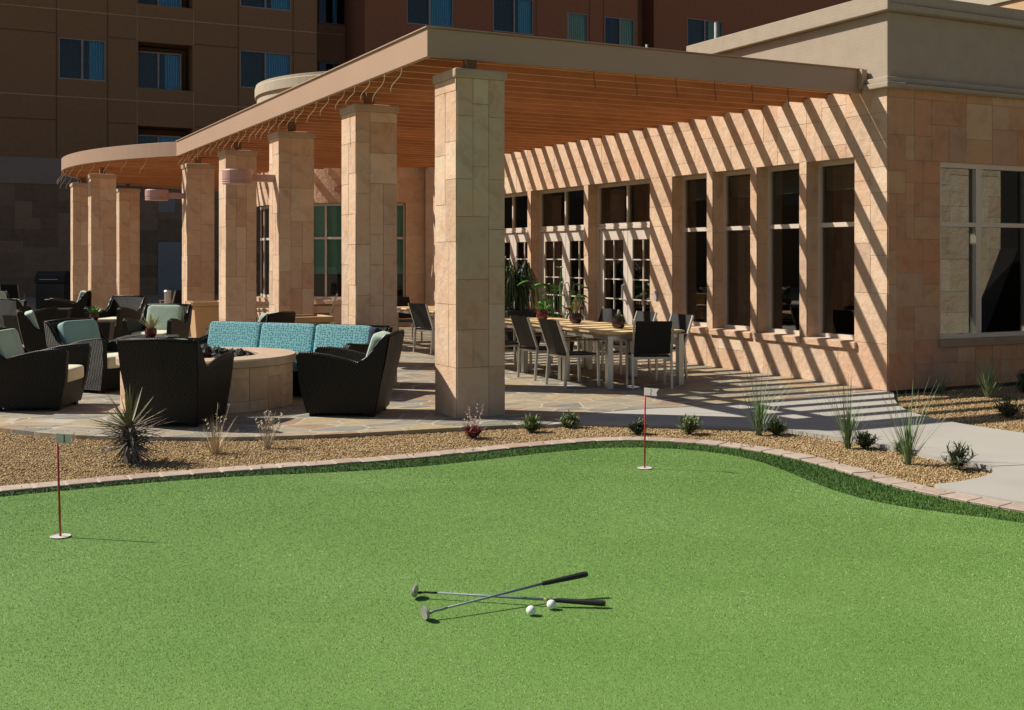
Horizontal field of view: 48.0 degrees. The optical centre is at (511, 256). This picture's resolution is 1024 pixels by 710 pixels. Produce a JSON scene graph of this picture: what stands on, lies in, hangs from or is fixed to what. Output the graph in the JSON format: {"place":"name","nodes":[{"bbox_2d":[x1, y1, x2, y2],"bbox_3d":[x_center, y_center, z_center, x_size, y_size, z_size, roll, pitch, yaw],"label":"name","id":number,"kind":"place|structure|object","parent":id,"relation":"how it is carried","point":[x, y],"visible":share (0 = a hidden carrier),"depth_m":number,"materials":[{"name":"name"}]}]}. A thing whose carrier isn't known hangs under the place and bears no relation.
{"place":"outdoors","nodes":[
{"label":"outdoors","id":0,"kind":"place"},
{"bbox_2d":[0,0,852,296],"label":"hotel","id":1,"kind":"structure","parent":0,"point":[82,74],"depth_m":44.98,"materials":[{"name":"brown paint"}]},
{"bbox_2d":[58,37,105,81],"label":"window","id":2,"kind":"structure","parent":1,"relation":"in","point":[78,59],"depth_m":43.52,"materials":[{"name":"blue glass"}]},
{"bbox_2d":[138,134,180,143],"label":"window","id":3,"kind":"structure","parent":1,"relation":"in","point":[142,139],"depth_m":45.09,"materials":[{"name":"blue glass"}]},
{"bbox_2d":[138,51,180,89],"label":"window","id":4,"kind":"structure","parent":1,"relation":"in","point":[156,70],"depth_m":45.22,"materials":[{"name":"blue glass"}]},
{"bbox_2d":[138,0,180,6],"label":"window","id":5,"kind":"structure","parent":1,"relation":"in","point":[174,3],"depth_m":45.27,"materials":[{"name":"blue glass"}]},
{"bbox_2d":[158,242,180,294],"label":"door","id":6,"kind":"structure","parent":1,"relation":"in","point":[169,253],"depth_m":44.81,"materials":[{"name":"metal"}]},
{"bbox_2d":[240,50,290,87],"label":"window","id":7,"kind":"structure","parent":1,"relation":"in","point":[256,67],"depth_m":46.63,"materials":[{"name":"blue glass"}]},
{"bbox_2d":[240,0,290,10],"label":"window","id":8,"kind":"structure","parent":1,"relation":"in","point":[284,5],"depth_m":46.81,"materials":[{"name":"blue glass"}]},
{"bbox_2d":[318,0,343,25],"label":"window","id":9,"kind":"structure","parent":1,"relation":"in","point":[334,8],"depth_m":49.58,"materials":[{"name":"blue glass"}]},
{"bbox_2d":[407,0,452,27],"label":"window","id":10,"kind":"structure","parent":1,"relation":"in","point":[439,13],"depth_m":48.95,"materials":[{"name":"blue glass"}]},
{"bbox_2d":[493,0,532,34],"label":"window","id":11,"kind":"structure","parent":1,"relation":"in","point":[510,16],"depth_m":50.75,"materials":[{"name":"blue glass"}]},
{"bbox_2d":[567,12,587,41],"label":"window","id":12,"kind":"structure","parent":1,"relation":"in","point":[577,23],"depth_m":52.25,"materials":[{"name":"teal glass"}]},
{"bbox_2d":[605,16,633,45],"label":"window","id":13,"kind":"structure","parent":1,"relation":"in","point":[619,31],"depth_m":53.25,"materials":[{"name":"blue glass"}]},
{"bbox_2d":[687,18,722,45],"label":"window","id":14,"kind":"structure","parent":1,"relation":"in","point":[698,30],"depth_m":56.58,"materials":[{"name":"blue glass"}]},
{"bbox_2d":[0,293,879,442],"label":"flagstone patio","id":15,"kind":"structure","parent":0,"point":[411,406],"depth_m":11.81,"materials":[{"name":"beige stone"}]},
{"bbox_2d":[0,284,25,299],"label":"dining chair","id":16,"kind":"object","parent":15,"relation":"on","point":[13,291],"visible":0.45,"depth_m":29.72,"materials":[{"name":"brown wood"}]},
{"bbox_2d":[0,298,57,343],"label":"lounge chair","id":17,"kind":"object","parent":15,"relation":"on","point":[9,307],"visible":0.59,"depth_m":19.59,"materials":[{"name":"black wicker"}]},
{"bbox_2d":[16,309,46,351],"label":"lounge chair","id":18,"kind":"object","parent":15,"relation":"on","point":[32,334],"visible":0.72,"depth_m":15.08,"materials":[{"name":"black wicker"}]},
{"bbox_2d":[0,327,90,410],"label":"lounge chair","id":19,"kind":"object","parent":15,"relation":"on","point":[55,378],"visible":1,"depth_m":11.10,"materials":[{"name":"wicker"}]},
{"bbox_2d":[34,271,70,308],"bbox_3d":[-12.365,0.900,30.977,0.800,1.000,0.584,0,0,0],"label":"grill","id":20,"kind":"object","parent":15,"relation":"on","point":[53,284],"visible":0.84,"depth_m":30.75,"materials":[{"name":"metal"}]},
{"bbox_2d":[44,290,90,317],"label":"lounge chair","id":21,"kind":"object","parent":15,"relation":"on","point":[81,304],"visible":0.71,"depth_m":24.03,"materials":[{"name":"black wicker"}]},
{"bbox_2d":[70,177,87,301],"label":"stone pillar","id":22,"kind":"structure","parent":15,"relation":"on","point":[79,237],"depth_m":27.28,"materials":[{"name":"stone"}]},
{"bbox_2d":[43,318,149,393],"bbox_3d":[-4.680,1.102,12.962,0.913,0.797,0.730,0,0,26],"label":"lounge chair","id":23,"kind":"object","parent":15,"relation":"on","point":[103,373],"visible":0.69,"depth_m":12.76,"materials":[{"name":"black wicker"}]},
{"bbox_2d":[87,167,116,309],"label":"stone pillar","id":24,"kind":"structure","parent":15,"relation":"on","point":[101,237],"depth_m":24.31,"materials":[{"name":"stone"}]},
{"bbox_2d":[97,319,116,340],"bbox_3d":[-6.880,1.265,18.900,0.644,0.430,0.644,0,0,-11],"label":"side table","id":25,"kind":"object","parent":15,"relation":"on","point":[107,326],"visible":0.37,"depth_m":18.67,"materials":[{"name":"wicker"}]},
{"bbox_2d":[84,295,147,338],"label":"lounge chair","id":26,"kind":"object","parent":15,"relation":"on","point":[119,308],"visible":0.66,"depth_m":20.79,"materials":[{"name":"wicker"}]},
{"bbox_2d":[116,184,140,294],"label":"stone pillar","id":27,"kind":"structure","parent":15,"relation":"on","point":[127,240],"depth_m":29.52,"materials":[{"name":"stone"}]},
{"bbox_2d":[122,303,192,336],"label":"lounge chair","id":28,"kind":"object","parent":15,"relation":"on","point":[174,318],"visible":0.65,"depth_m":17.11,"materials":[{"name":"black wicker"}]},
{"bbox_2d":[117,338,233,426],"bbox_3d":[-3.022,1.102,10.392,0.730,0.797,0.913,0,0,7],"label":"lounge chair","id":29,"kind":"object","parent":15,"relation":"on","point":[180,380],"visible":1,"depth_m":10.03,"materials":[{"name":"black wicker"}]},
{"bbox_2d":[181,156,215,336],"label":"stone pillar","id":30,"kind":"structure","parent":15,"relation":"on","point":[198,233],"depth_m":21.61,"materials":[{"name":"stone"}]},
{"bbox_2d":[145,189,184,200],"bbox_3d":[-6.502,-1.145,21.549,0.720,0.200,0.420,0,0,-27],"label":"wall lamp","id":31,"kind":"object","parent":30,"relation":"attached to","point":[157,195],"visible":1,"depth_m":21.34,"materials":[{"name":"pink metal"}]},
{"bbox_2d":[185,300,218,337],"bbox_3d":[-5.474,1.150,20.600,0.650,0.700,0.630,0,0,-27],"label":"planter","id":32,"kind":"object","parent":15,"relation":"on","point":[205,313],"visible":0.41,"depth_m":20.34,"materials":[{"name":"stone"}]},
{"bbox_2d":[116,347,296,413],"bbox_3d":[-3.097,1.245,11.720,1.780,0.510,1.780,0,0,-27],"label":"fire pit","id":33,"kind":"object","parent":15,"relation":"on","point":[262,379],"visible":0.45,"depth_m":11.23,"materials":[{"name":"stone"}]},
{"bbox_2d":[200,342,255,357],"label":"lava rocks","id":34,"kind":"object","parent":33,"relation":"on","point":[208,351],"visible":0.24,"depth_m":11.64,"materials":[{"name":"grey stone"}]},
{"bbox_2d":[218,141,257,321],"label":"stone pillar","id":35,"kind":"structure","parent":15,"relation":"on","point":[237,250],"depth_m":18.87,"materials":[{"name":"stone"}]},
{"bbox_2d":[206,311,295,329],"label":"lounge chair","id":36,"kind":"object","parent":15,"relation":"on","point":[284,317],"visible":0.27,"depth_m":14.69,"materials":[{"name":"black wicker"}]},
{"bbox_2d":[166,321,392,393],"bbox_3d":[-2.639,1.117,12.906,2.469,0.707,0.905,0,0,24],"label":"sofa","id":37,"kind":"object","parent":15,"relation":"on","point":[304,337],"visible":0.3,"depth_m":13.05,"materials":[{"name":"fabric"}]},
{"bbox_2d":[268,121,315,314],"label":"stone pillar","id":38,"kind":"structure","parent":15,"relation":"on","point":[291,224],"depth_m":16.07,"materials":[{"name":"stone"}]},
{"bbox_2d":[222,169,274,184],"bbox_3d":[-3.666,-1.100,15.999,0.720,0.200,0.420,0,0,-27],"label":"wall lamp","id":39,"kind":"object","parent":38,"relation":"attached to","point":[239,177],"visible":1,"depth_m":15.79,"materials":[{"name":"pink metal"}]},
{"bbox_2d":[294,314,333,323],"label":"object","id":40,"kind":"object","parent":15,"relation":"on","point":[318,319],"visible":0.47,"depth_m":15.29,"materials":[{"name":"stone"}]},
{"bbox_2d":[255,71,425,326],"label":"round tower","id":41,"kind":"structure","parent":15,"relation":"on","point":[411,222],"depth_m":24.81,"materials":[{"name":"stone"}]},
{"bbox_2d":[257,206,268,301],"bbox_3d":[-5.690,-0.060,26.380,0.317,2.180,1.577,0,0,-27],"label":"window","id":42,"kind":"structure","parent":41,"relation":"in","point":[265,295],"depth_m":26.39,"materials":[{"name":"black glass"}]},
{"bbox_2d":[314,203,404,304],"bbox_3d":[-3.372,-0.060,24.758,2.365,2.180,0.484,0,0,9],"label":"window","id":43,"kind":"structure","parent":41,"relation":"in","point":[327,216],"depth_m":24.89,"materials":[{"name":"teal glass"}]},
{"bbox_2d":[296,329,404,416],"bbox_3d":[-1.531,1.102,11.047,0.913,0.797,0.730,0,0,6],"label":"lounge chair","id":44,"kind":"object","parent":15,"relation":"on","point":[331,379],"visible":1,"depth_m":10.73,"materials":[{"name":"black wicker"}]},
{"bbox_2d":[340,92,398,385],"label":"stone pillar","id":45,"kind":"structure","parent":15,"relation":"on","point":[369,211],"depth_m":13.23,"materials":[{"name":"stone"}]},
{"bbox_2d":[397,297,422,341],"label":"dining chair","id":46,"kind":"object","parent":15,"relation":"on","point":[403,301],"visible":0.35,"depth_m":20.52,"materials":[{"name":"black fabric"}]},
{"bbox_2d":[408,303,434,353],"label":"dining chair","id":47,"kind":"object","parent":15,"relation":"on","point":[420,315],"visible":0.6,"depth_m":17.76,"materials":[{"name":"grey fabric"}]},
{"bbox_2d":[433,60,506,418],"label":"stone pillar","id":48,"kind":"structure","parent":15,"relation":"on","point":[469,234],"depth_m":10.76,"materials":[{"name":"stone"}]},
{"bbox_2d":[61,26,866,191],"bbox_3d":[-3.361,-2.002,22.672,9.350,0.280,23.808,0,0,-27],"label":"pergola","id":49,"kind":"object","parent":48,"relation":"on","point":[553,95],"visible":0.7,"depth_m":13.61,"materials":[{"name":"beige paint"}]},
{"bbox_2d":[504,328,532,371],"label":"dining chair","id":50,"kind":"object","parent":15,"relation":"on","point":[513,343],"visible":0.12,"depth_m":14.96,"materials":[{"name":"grey fabric"}]},
{"bbox_2d":[504,256,546,348],"bbox_3d":[0.002,0.747,19.074,1.038,1.506,1.013,0,0,-27],"label":"palm planter","id":51,"kind":"object","parent":15,"relation":"on","point":[517,298],"visible":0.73,"depth_m":18.84,"materials":[{"name":"green plant"}]},
{"bbox_2d":[510,315,555,380],"bbox_3d":[0.333,1.113,14.163,0.596,0.776,0.484,0,0,-27],"label":"dining chair","id":52,"kind":"object","parent":15,"relation":"on","point":[525,333],"visible":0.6,"depth_m":14.03,"materials":[{"name":"grey fabric"}]},
{"bbox_2d":[505,317,585,371],"bbox_3d":[0.324,1.180,15.604,1.052,0.640,1.065,0,0,-27],"label":"dining table","id":53,"kind":"object","parent":15,"relation":"on","point":[508,323],"visible":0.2,"depth_m":15.36,"materials":[{"name":"brown wood"}]},
{"bbox_2d":[517,266,589,350],"bbox_3d":[0.685,0.828,17.940,0.834,1.345,0.943,0,0,38],"label":"lily planter","id":54,"kind":"object","parent":15,"relation":"on","point":[556,287],"visible":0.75,"depth_m":17.89,"materials":[{"name":"ceramic"}]},
{"bbox_2d":[538,318,600,387],"bbox_3d":[0.662,1.113,13.388,0.596,0.776,0.484,0,0,-27],"label":"dining chair","id":55,"kind":"object","parent":15,"relation":"on","point":[554,337],"visible":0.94,"depth_m":13.29,"materials":[{"name":"metal"}]},
{"bbox_2d":[521,321,629,379],"bbox_3d":[0.815,1.180,14.643,1.052,0.640,1.065,0,0,-27],"label":"dining table","id":56,"kind":"object","parent":15,"relation":"on","point":[524,354],"visible":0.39,"depth_m":14.74,"materials":[{"name":"brown wood"}]},
{"bbox_2d":[567,298,582,323],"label":"potted plant","id":57,"kind":"object","parent":56,"relation":"on","point":[575,317],"visible":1,"depth_m":14.69,"materials":[{"name":"plant"}]},
{"bbox_2d":[570,308,619,366],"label":"dining chair","id":58,"kind":"object","parent":15,"relation":"on","point":[605,314],"visible":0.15,"depth_m":15.94,"materials":[{"name":"grey fabric"}]},
{"bbox_2d":[561,325,684,388],"bbox_3d":[1.308,1.180,13.679,1.052,0.640,1.070,0,0,-27],"label":"dining table","id":59,"kind":"object","parent":15,"relation":"on","point":[608,334],"visible":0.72,"depth_m":13.43,"materials":[{"name":"brown wood"}]},
{"bbox_2d":[601,311,656,373],"bbox_3d":[1.525,1.113,14.986,0.596,0.776,0.484,0,0,-27],"label":"dining chair","id":60,"kind":"object","parent":15,"relation":"on","point":[643,316],"visible":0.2,"depth_m":15.02,"materials":[{"name":"grey metal"}]},
{"bbox_2d":[626,321,674,388],"bbox_3d":[1.577,1.113,13.167,0.484,0.776,0.596,0,0,-3],"label":"dining chair","id":61,"kind":"object","parent":15,"relation":"on","point":[654,340],"visible":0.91,"depth_m":12.97,"materials":[{"name":"black wicker"}]},
{"bbox_2d":[637,314,693,379],"bbox_3d":[1.889,1.113,14.274,0.596,0.776,0.484,0,0,-27],"label":"dining chair","id":62,"kind":"object","parent":15,"relation":"on","point":[683,321],"visible":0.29,"depth_m":14.23,"materials":[{"name":"grey metal"}]},
{"bbox_2d":[425,0,1023,394],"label":"stone building","id":63,"kind":"structure","parent":15,"relation":"on","point":[871,236],"depth_m":13.85,"materials":[{"name":"stone"}]},
{"bbox_2d":[505,233,512,308],"bbox_3d":[-0.157,0.528,21.746,0.044,1.925,0.861,0,0,-27],"label":"door","id":64,"kind":"structure","parent":63,"relation":"in","point":[508,236],"depth_m":21.54,"materials":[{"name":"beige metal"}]},
{"bbox_2d":[504,193,526,230],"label":"transom window","id":65,"kind":"structure","parent":63,"relation":"in","point":[515,204],"depth_m":21.29,"materials":[{"name":"black glass"}]},
{"bbox_2d":[513,233,527,307],"bbox_3d":[0.239,0.528,20.972,0.044,1.925,0.861,0,0,-27],"label":"door","id":66,"kind":"structure","parent":63,"relation":"in","point":[520,242],"depth_m":21.14,"materials":[{"name":"beige metal"}]},
{"bbox_2d":[542,231,565,340],"bbox_3d":[0.703,0.528,19.975,0.125,1.925,0.856,0,0,-27],"label":"door","id":67,"kind":"structure","parent":63,"relation":"in","point":[554,242],"depth_m":19.98,"materials":[{"name":"beige metal"}]},
{"bbox_2d":[540,187,583,229],"bbox_3d":[0.935,-0.815,19.609,0.061,0.680,1.830,0,0,-27],"label":"transom window","id":68,"kind":"structure","parent":63,"relation":"in","point":[559,208],"depth_m":19.75,"materials":[{"name":"black glass"}]},
{"bbox_2d":[564,230,583,345],"bbox_3d":[1.096,0.528,19.206,0.125,1.925,0.856,0,0,-27],"label":"door","id":69,"kind":"structure","parent":63,"relation":"in","point":[574,239],"depth_m":19.36,"materials":[{"name":"beige metal"}]},
{"bbox_2d":[600,229,627,351],"bbox_3d":[1.595,0.528,18.236,0.120,1.925,0.826,0,0,-27],"label":"door","id":70,"kind":"structure","parent":63,"relation":"in","point":[613,242],"depth_m":18.24,"materials":[{"name":"beige metal"}]},
{"bbox_2d":[598,180,649,226],"bbox_3d":[1.818,-0.815,17.881,0.061,0.680,1.770,0,0,-27],"label":"transom window","id":71,"kind":"structure","parent":63,"relation":"in","point":[625,203],"depth_m":18.00,"materials":[{"name":"black glass"}]},
{"bbox_2d":[628,228,649,324],"bbox_3d":[2.008,0.528,17.510,0.044,1.925,0.826,0,0,-27],"label":"door","id":72,"kind":"structure","parent":63,"relation":"in","point":[638,238],"depth_m":17.65,"materials":[{"name":"beige metal"}]},
{"bbox_2d":[682,174,708,333],"bbox_3d":[2.591,-0.040,16.182,0.320,2.210,0.900,0,0,-27],"label":"window","id":73,"kind":"structure","parent":63,"relation":"in","point":[694,224],"depth_m":16.35,"materials":[{"name":"black glass"}]},
{"bbox_2d":[709,170,751,338],"bbox_3d":[3.019,-0.040,15.345,0.320,2.210,0.880,0,0,-27],"label":"window","id":74,"kind":"structure","parent":63,"relation":"in","point":[736,184],"depth_m":15.50,"materials":[{"name":"black glass"}]},
{"bbox_2d":[753,165,800,343],"bbox_3d":[3.445,-0.040,14.513,0.320,2.210,0.890,0,0,-27],"label":"window","id":75,"kind":"structure","parent":63,"relation":"in","point":[783,182],"depth_m":14.65,"materials":[{"name":"black glass"}]},
{"bbox_2d":[802,159,856,348],"bbox_3d":[3.872,-0.040,13.676,0.320,2.210,0.890,0,0,-27],"label":"window","id":76,"kind":"structure","parent":63,"relation":"in","point":[836,179],"depth_m":13.81,"materials":[{"name":"black glass"}]},
{"bbox_2d":[939,162,1023,347],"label":"window","id":77,"kind":"structure","parent":63,"relation":"in","point":[982,205],"depth_m":13.52,"materials":[{"name":"glass"}]},
{"bbox_2d":[0,426,991,487],"bbox_3d":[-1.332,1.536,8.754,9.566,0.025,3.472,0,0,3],"label":"gravel","id":78,"kind":"structure","parent":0,"point":[73,460],"depth_m":9.06,"materials":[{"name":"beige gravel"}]},
{"bbox_2d":[80,387,173,465],"bbox_3d":[-2.842,1.243,8.550,0.684,0.618,0.629,0,0,-27],"label":"yucca","id":79,"kind":"object","parent":78,"relation":"on","point":[131,447],"visible":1,"depth_m":8.49,"materials":[{"name":"green plant"}]},
{"bbox_2d":[186,403,239,454],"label":"dry grass","id":80,"kind":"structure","parent":78,"relation":"on","point":[215,445],"depth_m":8.94,"materials":[{"name":"plant"}]},
{"bbox_2d":[255,409,282,449],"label":"dry grass","id":81,"kind":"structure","parent":78,"relation":"on","point":[267,442],"depth_m":9.19,"materials":[{"name":"beige plant"}]},
{"bbox_2d":[458,404,487,438],"bbox_3d":[-0.320,1.387,9.700,0.272,0.313,0.248,0,0,-27],"label":"red plant","id":82,"kind":"object","parent":78,"relation":"on","point":[473,431],"visible":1,"depth_m":9.68,"materials":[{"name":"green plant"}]},
{"bbox_2d":[519,413,544,432],"bbox_3d":[0.160,1.451,10.044,0.233,0.184,0.248,0,0,-27],"label":"shrub","id":83,"kind":"object","parent":78,"relation":"on","point":[530,424],"visible":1,"depth_m":10.01,"materials":[{"name":"green plant"}]},
{"bbox_2d":[556,409,580,427],"bbox_3d":[0.530,1.451,10.300,0.237,0.185,0.261,0,0,-27],"label":"shrub","id":84,"kind":"object","parent":78,"relation":"on","point":[569,420],"visible":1,"depth_m":10.29,"materials":[{"name":"green plant"}]},
{"bbox_2d":[675,413,702,434],"bbox_3d":[1.545,1.445,9.905,0.254,0.197,0.258,0,0,-18],"label":"shrub","id":85,"kind":"object","parent":78,"relation":"on","point":[689,426],"visible":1,"depth_m":9.90,"materials":[{"name":"green plant"}]},
{"bbox_2d":[720,365,796,436],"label":"ornamental grass","id":86,"kind":"object","parent":78,"relation":"on","point":[759,417],"depth_m":9.85,"materials":[{"name":"green plant"}]},
{"bbox_2d":[761,415,789,434],"bbox_3d":[2.266,1.458,9.892,0.257,0.172,0.232,0,0,8],"label":"shrub","id":87,"kind":"object","parent":78,"relation":"on","point":[775,428],"visible":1,"depth_m":9.86,"materials":[{"name":"green plant"}]},
{"bbox_2d":[806,370,888,449],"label":"ornamental grass","id":88,"kind":"object","parent":78,"relation":"on","point":[848,434],"depth_m":9.15,"materials":[{"name":"green plant"}]},
{"bbox_2d":[852,430,879,448],"bbox_3d":[2.818,1.462,9.180,0.287,0.163,0.214,0,0,-27],"label":"shrub","id":89,"kind":"object","parent":78,"relation":"on","point":[863,440],"visible":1,"depth_m":9.16,"materials":[{"name":"green plant"}]},
{"bbox_2d":[872,383,958,465],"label":"ornamental grass","id":90,"kind":"object","parent":78,"relation":"on","point":[907,448],"depth_m":8.47,"materials":[{"name":"green plant"}]},
{"bbox_2d":[940,441,977,469],"bbox_3d":[3.205,1.428,8.259,0.289,0.230,0.241,0,0,-27],"label":"shrub","id":91,"kind":"object","parent":78,"relation":"on","point":[957,460],"visible":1,"depth_m":8.26,"materials":[{"name":"green plant"}]},
{"bbox_2d":[0,437,1020,510],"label":"paver bedding","id":92,"kind":"object","parent":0,"point":[160,475],"visible":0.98,"depth_m":8.21,"materials":[{"name":"grey concrete"}]},
{"bbox_2d":[0,447,1023,709],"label":"putting green","id":93,"kind":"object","parent":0,"point":[368,676],"visible":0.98,"depth_m":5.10,"materials":[{"name":"green plant"}]},
{"bbox_2d":[50,533,70,538],"bbox_3d":[-2.470,1.529,6.291,0.109,0.004,0.109,0,0,-27],"label":"hole cup","id":94,"kind":"object","parent":93,"relation":"on","point":[57,536],"visible":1,"depth_m":6.28,"materials":[{"name":"white plastic"}]},
{"bbox_2d":[56,433,73,535],"bbox_3d":[-2.441,1.251,6.285,0.110,0.568,0.015,0,0,10],"label":"golf flag","id":95,"kind":"object","parent":94,"relation":"on","point":[64,438],"visible":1,"depth_m":6.29,"materials":[{"name":"red metal"}]},
{"bbox_2d":[412,585,605,605],"bbox_3d":[-0.017,1.502,5.093,0.861,0.052,0.080,0,0,10],"label":"putter","id":96,"kind":"object","parent":93,"relation":"on","point":[416,592],"visible":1,"depth_m":5.05,"materials":[{"name":"metal"}]},
{"bbox_2d":[420,571,587,618],"bbox_3d":[-0.022,1.475,5.027,0.793,0.107,0.080,0,0,-27],"label":"putter","id":97,"kind":"object","parent":96,"relation":"on","point":[425,612],"visible":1,"depth_m":5.07,"materials":[{"name":"metal"}]},
{"bbox_2d":[637,466,651,469],"bbox_3d":[0.960,1.529,8.317,0.109,0.004,0.109,0,0,-27],"label":"hole cup","id":98,"kind":"object","parent":93,"relation":"on","point":[642,467],"visible":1,"depth_m":8.32,"materials":[{"name":"white plastic"}]},
{"bbox_2d":[644,388,658,467],"bbox_3d":[1.006,1.242,8.284,0.124,0.587,0.015,0,0,34],"label":"golf flag","id":99,"kind":"object","parent":98,"relation":"on","point":[650,391],"visible":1,"depth_m":8.31,"materials":[{"name":"red metal"}]},
{"bbox_2d":[2,446,1022,516],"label":"turf fringe","id":100,"kind":"object","parent":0,"point":[727,454],"visible":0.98,"depth_m":7.51,"materials":[{"name":"green plant"}]},
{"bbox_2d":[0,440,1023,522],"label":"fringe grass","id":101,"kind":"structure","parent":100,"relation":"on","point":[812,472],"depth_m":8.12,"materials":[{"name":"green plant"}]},
{"bbox_2d":[546,391,1023,503],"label":"walkway","id":102,"kind":"structure","parent":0,"point":[995,449],"depth_m":10.23,"materials":[{"name":"concrete"}]},
{"bbox_2d":[894,385,1023,432],"bbox_3d":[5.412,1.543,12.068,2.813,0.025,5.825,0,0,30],"label":"side gravel","id":103,"kind":"structure","parent":0,"point":[979,403],"depth_m":11.87,"materials":[{"name":"beige gravel"}]},
{"bbox_2d":[961,357,1017,397],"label":"ornamental grass","id":104,"kind":"object","parent":103,"relation":"on","point":[988,387],"depth_m":12.53,"materials":[{"name":"green plant"}]},
{"bbox_2d":[993,393,1023,417],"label":"shrub","id":105,"kind":"object","parent":103,"relation":"on","point":[1007,410],"visible":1,"depth_m":11.00,"materials":[{"name":"green plant"}]},
{"label":"ground","id":106,"kind":"structure","parent":0,"visible":0},
{"bbox_2d":[0,437,1023,512],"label":"paver edging","id":107,"kind":"object","parent":106,"relation":"on","point":[882,478],"visible":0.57,"depth_m":8.29,"materials":[{"name":"beige concrete"}]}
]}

